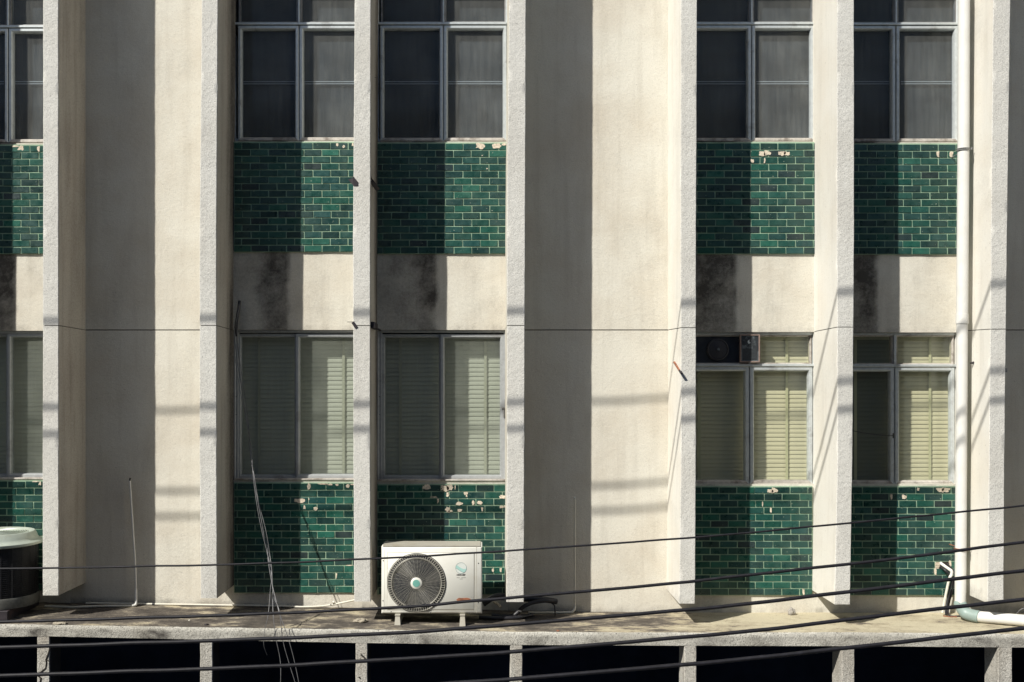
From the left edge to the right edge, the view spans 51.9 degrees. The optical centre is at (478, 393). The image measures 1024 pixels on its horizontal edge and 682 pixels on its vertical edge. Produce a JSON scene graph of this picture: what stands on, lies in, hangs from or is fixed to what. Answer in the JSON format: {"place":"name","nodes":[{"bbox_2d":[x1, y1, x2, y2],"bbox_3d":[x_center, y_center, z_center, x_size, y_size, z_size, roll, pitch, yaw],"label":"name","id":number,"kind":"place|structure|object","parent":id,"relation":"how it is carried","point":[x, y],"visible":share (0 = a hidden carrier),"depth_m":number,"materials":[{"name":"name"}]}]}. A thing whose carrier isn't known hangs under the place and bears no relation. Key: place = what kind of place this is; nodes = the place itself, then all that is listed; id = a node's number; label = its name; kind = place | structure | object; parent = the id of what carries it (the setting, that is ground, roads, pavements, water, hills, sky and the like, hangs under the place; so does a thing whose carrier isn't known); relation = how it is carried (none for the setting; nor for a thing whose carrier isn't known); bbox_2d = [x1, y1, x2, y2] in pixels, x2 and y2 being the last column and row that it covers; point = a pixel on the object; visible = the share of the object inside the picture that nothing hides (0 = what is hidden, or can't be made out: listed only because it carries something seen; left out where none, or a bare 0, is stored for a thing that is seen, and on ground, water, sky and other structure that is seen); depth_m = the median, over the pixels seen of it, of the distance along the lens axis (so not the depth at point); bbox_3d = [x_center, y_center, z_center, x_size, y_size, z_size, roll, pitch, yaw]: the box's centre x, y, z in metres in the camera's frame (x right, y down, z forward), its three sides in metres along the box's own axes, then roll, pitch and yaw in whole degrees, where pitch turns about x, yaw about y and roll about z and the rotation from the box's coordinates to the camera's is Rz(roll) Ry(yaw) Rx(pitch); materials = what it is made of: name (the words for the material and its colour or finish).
{"place":"outdoors","nodes":[
{"label":"outdoors","id":0,"kind":"place"},
{"bbox_2d":[0,597,1023,677],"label":"overhead cable","id":1,"kind":"object","parent":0,"point":[516,650],"visible":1,"depth_m":6.49,"materials":[{"name":"black rubber"}]},
{"bbox_2d":[0,569,1023,648],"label":"overhead cable","id":2,"kind":"object","parent":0,"point":[514,623],"visible":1,"depth_m":6.59,"materials":[{"name":"black rubber"}]},
{"bbox_2d":[0,541,1023,622],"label":"overhead cable","id":3,"kind":"object","parent":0,"point":[518,596],"visible":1,"depth_m":6.79,"materials":[{"name":"black rubber"}]},
{"bbox_2d":[0,505,1023,569],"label":"overhead cable","id":4,"kind":"object","parent":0,"point":[512,549],"visible":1,"depth_m":7.00,"materials":[{"name":"black rubber"}]},
{"bbox_2d":[446,626,1023,681],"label":"overhead cable","id":5,"kind":"object","parent":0,"point":[778,655],"visible":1,"depth_m":6.39,"materials":[{"name":"black rubber"}]},
{"bbox_2d":[788,607,795,614],"bbox_3d":[2.650,1.846,8.899,0.066,0.073,0.061,0,0,0],"label":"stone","id":6,"kind":"object","parent":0,"point":[791,610],"visible":1,"depth_m":8.88,"materials":[{"name":"beige stone"}]},
{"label":"pavement","id":7,"kind":"structure","parent":0,"visible":0},
{"bbox_2d":[0,0,1023,681],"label":"office building","id":8,"kind":"structure","parent":7,"relation":"on","point":[556,244],"depth_m":9.00,"materials":[{"name":"paint"}]},
{"bbox_2d":[0,527,42,619],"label":"round condenser","id":9,"kind":"object","parent":8,"relation":"on","point":[19,588],"visible":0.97,"depth_m":8.43,"materials":[{"name":"black metal"}]},
{"bbox_2d":[0,0,42,142],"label":"window","id":10,"kind":"structure","parent":8,"relation":"in","point":[21,21],"depth_m":9.10,"materials":[{"name":"glass"}]},
{"bbox_2d":[0,331,42,478],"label":"window","id":11,"kind":"structure","parent":8,"relation":"in","point":[21,352],"depth_m":9.18,"materials":[{"name":"glass"}]},
{"bbox_2d":[53,622,65,624],"bbox_3d":[-3.282,1.796,8.217,0.102,0.030,0.091,0,0,-22],"label":"mortar lump","id":12,"kind":"object","parent":8,"relation":"on","point":[58,623],"visible":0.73,"depth_m":8.19,"materials":[{"name":"beige concrete"}]},
{"bbox_2d":[45,478,136,607],"bbox_3d":[-3.262,1.260,8.845,0.752,1.086,0.106,0,0,-10],"label":"conduit","id":13,"kind":"object","parent":8,"relation":"on","point":[93,606],"visible":0.98,"depth_m":8.91,"materials":[{"name":"white plastic"}]},
{"bbox_2d":[86,599,353,607],"bbox_3d":[-2.196,1.786,8.946,2.300,0.077,0.038,0,0,1],"label":"conduit","id":14,"kind":"object","parent":8,"relation":"on","point":[333,602],"visible":1,"depth_m":8.94,"materials":[{"name":"plastic"}]},
{"bbox_2d":[234,300,298,681],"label":"hanging wires","id":15,"kind":"object","parent":8,"relation":"hanging from","point":[236,335],"visible":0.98,"depth_m":8.59,"materials":[{"name":"black rubber"}]},
{"bbox_2d":[234,330,353,479],"bbox_3d":[-1.568,0.104,9.096,1.125,1.292,0.217,0,0,0],"label":"window","id":16,"kind":"structure","parent":8,"relation":"in","point":[298,388],"depth_m":9.18,"materials":[{"name":"glass"}]},
{"bbox_2d":[235,0,354,140],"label":"window","id":17,"kind":"structure","parent":8,"relation":"in","point":[294,59],"depth_m":9.10,"materials":[{"name":"glass"}]},
{"bbox_2d":[348,177,357,185],"bbox_3d":[-1.010,-1.704,8.425,0.088,0.084,0.016,0,0,17],"label":"fin bracket","id":18,"kind":"object","parent":8,"relation":"attached to","point":[353,181],"visible":1,"depth_m":8.42,"materials":[{"name":"metal"}]},
{"bbox_2d":[353,618,367,622],"bbox_3d":[-0.954,1.826,8.451,0.104,0.038,0.081,0,0,19],"label":"mortar lump","id":19,"kind":"object","parent":8,"relation":"on","point":[359,620],"visible":1,"depth_m":8.43,"materials":[{"name":"beige concrete"}]},
{"bbox_2d":[352,322,380,330],"bbox_3d":[-0.883,-0.548,8.541,0.172,0.060,0.378,0,0,33],"label":"fin strap","id":20,"kind":"object","parent":8,"relation":"attached to","point":[374,325],"visible":1,"depth_m":8.45,"materials":[{"name":"metal"}]},
{"bbox_2d":[371,177,379,190],"bbox_3d":[-0.847,-1.700,8.520,0.031,0.097,0.174,0,0,16],"label":"flat bar","id":21,"kind":"object","parent":8,"relation":"attached to","point":[375,186],"visible":1,"depth_m":8.52,"materials":[{"name":"metal"}]},
{"bbox_2d":[381,541,481,625],"bbox_3d":[-0.377,1.535,8.527,0.806,0.636,0.345,0,0,0],"label":"air conditioner","id":22,"kind":"object","parent":8,"relation":"on","point":[423,580],"visible":0.99,"depth_m":8.39,"materials":[{"name":"paint"}]},
{"bbox_2d":[377,330,504,480],"bbox_3d":[-0.316,0.108,9.096,1.124,1.299,0.217,0,0,0],"label":"window","id":23,"kind":"structure","parent":8,"relation":"in","point":[441,397],"depth_m":9.18,"materials":[{"name":"glass"}]},
{"bbox_2d":[378,0,506,141],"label":"window","id":24,"kind":"structure","parent":8,"relation":"in","point":[442,64],"depth_m":9.10,"materials":[{"name":"glass"}]},
{"bbox_2d":[479,593,557,619],"bbox_3d":[0.330,1.760,8.697,0.672,0.200,0.200,0,0,-5],"label":"hose bundle","id":25,"kind":"object","parent":8,"relation":"on","point":[530,602],"visible":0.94,"depth_m":8.69,"materials":[{"name":"black rubber"}]},
{"bbox_2d":[528,497,575,613],"bbox_3d":[0.624,1.371,8.883,0.415,0.983,0.053,0,0,-11],"label":"conduit","id":26,"kind":"object","parent":8,"relation":"on","point":[552,612],"visible":0.99,"depth_m":8.92,"materials":[{"name":"plastic"}]},
{"bbox_2d":[673,361,682,373],"bbox_3d":[1.616,-0.209,8.527,0.018,0.110,0.309,0,0,0],"label":"rusty bar","id":27,"kind":"object","parent":8,"relation":"attached to","point":[677,367],"visible":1,"depth_m":8.51,"materials":[{"name":"metal"}]},
{"bbox_2d":[739,334,759,361],"bbox_3d":[2.321,-0.386,9.010,0.168,0.238,0.040,0,0,0],"label":"plaque","id":28,"kind":"object","parent":8,"relation":"attached to","point":[749,347],"visible":1,"depth_m":8.99,"materials":[{"name":"metal"}]},
{"bbox_2d":[696,0,812,141],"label":"window","id":29,"kind":"structure","parent":8,"relation":"in","point":[755,57],"depth_m":9.10,"materials":[{"name":"glass"}]},
{"bbox_2d":[696,332,813,483],"bbox_3d":[2.335,0.129,9.102,1.176,1.307,0.196,0,0,0],"label":"window","id":30,"kind":"structure","parent":8,"relation":"in","point":[754,420],"depth_m":9.16,"materials":[{"name":"glass"}]},
{"bbox_2d":[852,333,955,483],"bbox_3d":[3.571,0.136,9.049,1.211,1.314,0.303,0,0,0],"label":"window","id":31,"kind":"structure","parent":8,"relation":"in","point":[903,432],"depth_m":9.16,"materials":[{"name":"glass"}]},
{"bbox_2d":[854,0,957,141],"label":"window","id":32,"kind":"structure","parent":8,"relation":"in","point":[906,51],"depth_m":9.10,"materials":[{"name":"glass"}]},
{"bbox_2d":[939,562,960,616],"bbox_3d":[3.978,1.659,8.894,0.146,0.441,0.198,0,0,0],"label":"pipe pair","id":33,"kind":"object","parent":8,"relation":"on","point":[943,566],"visible":0.87,"depth_m":8.91,"materials":[{"name":"white plastic"}]},
{"bbox_2d":[949,0,1023,625],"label":"drainpipe","id":34,"kind":"object","parent":8,"relation":"on","point":[963,149],"visible":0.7,"depth_m":8.66,"materials":[{"name":"white plastic"}]}
]}

